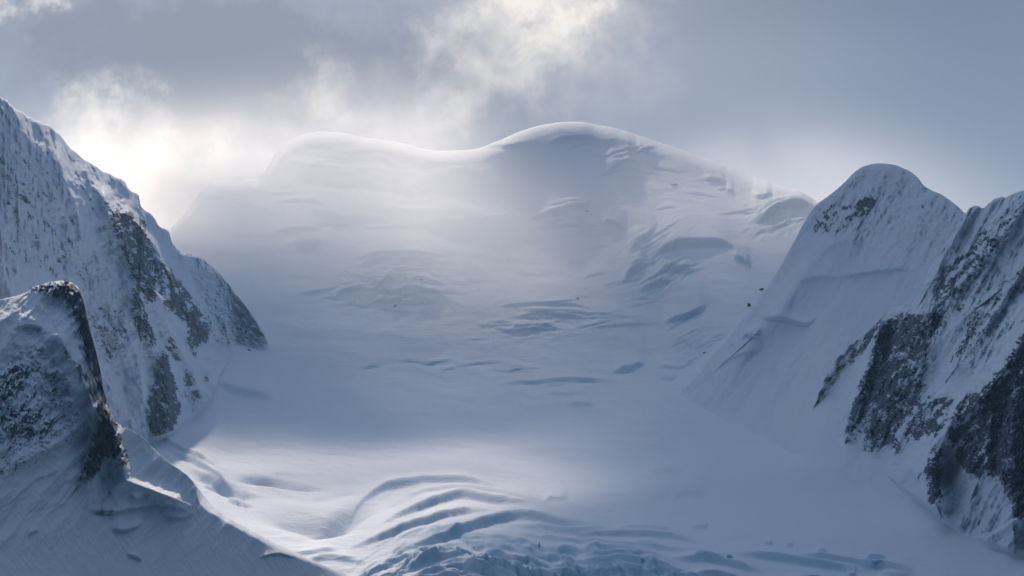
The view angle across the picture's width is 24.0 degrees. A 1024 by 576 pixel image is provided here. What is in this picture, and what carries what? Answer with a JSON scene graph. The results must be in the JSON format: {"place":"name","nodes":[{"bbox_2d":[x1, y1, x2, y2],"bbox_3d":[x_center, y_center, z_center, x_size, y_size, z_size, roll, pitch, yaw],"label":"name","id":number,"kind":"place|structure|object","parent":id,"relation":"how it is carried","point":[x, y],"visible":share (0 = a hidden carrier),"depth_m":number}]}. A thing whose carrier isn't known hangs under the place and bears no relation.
{"place":"outdoors","nodes":[
{"label":"outdoors","id":0,"kind":"place"},
{"bbox_2d":[0,96,268,443],"bbox_3d":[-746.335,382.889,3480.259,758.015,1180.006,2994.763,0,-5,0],"label":"mountain","id":1,"kind":"structure","parent":0,"point":[171,326],"depth_m":2892.14},
{"bbox_2d":[0,280,345,575],"bbox_3d":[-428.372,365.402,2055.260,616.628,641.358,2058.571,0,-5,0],"label":"spur","id":2,"kind":"structure","parent":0,"point":[89,486],"depth_m":1402.68},
{"bbox_2d":[0,0,1023,229],"label":"sky","id":3,"kind":"structure","parent":0,"point":[169,99]},
{"bbox_2d":[150,122,1023,575],"bbox_3d":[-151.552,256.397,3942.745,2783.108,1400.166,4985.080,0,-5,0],"label":"glacier","id":4,"kind":"object","parent":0,"point":[490,394],"visible":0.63,"depth_m":3495.38},
{"bbox_2d":[871,560,882,563],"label":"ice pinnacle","id":5,"kind":"object","parent":4,"relation":"on","point":[875,561],"visible":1,"depth_m":1850.45},
{"bbox_2d":[679,163,964,499],"bbox_3d":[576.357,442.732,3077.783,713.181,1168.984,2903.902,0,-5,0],"label":"peak","id":6,"kind":"structure","parent":0,"point":[869,242],"depth_m":2869.95},
{"bbox_2d":[813,191,1023,556],"bbox_3d":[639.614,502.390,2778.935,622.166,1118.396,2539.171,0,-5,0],"label":"mountain","id":7,"kind":"structure","parent":0,"point":[926,385],"depth_m":2078.81}
]}

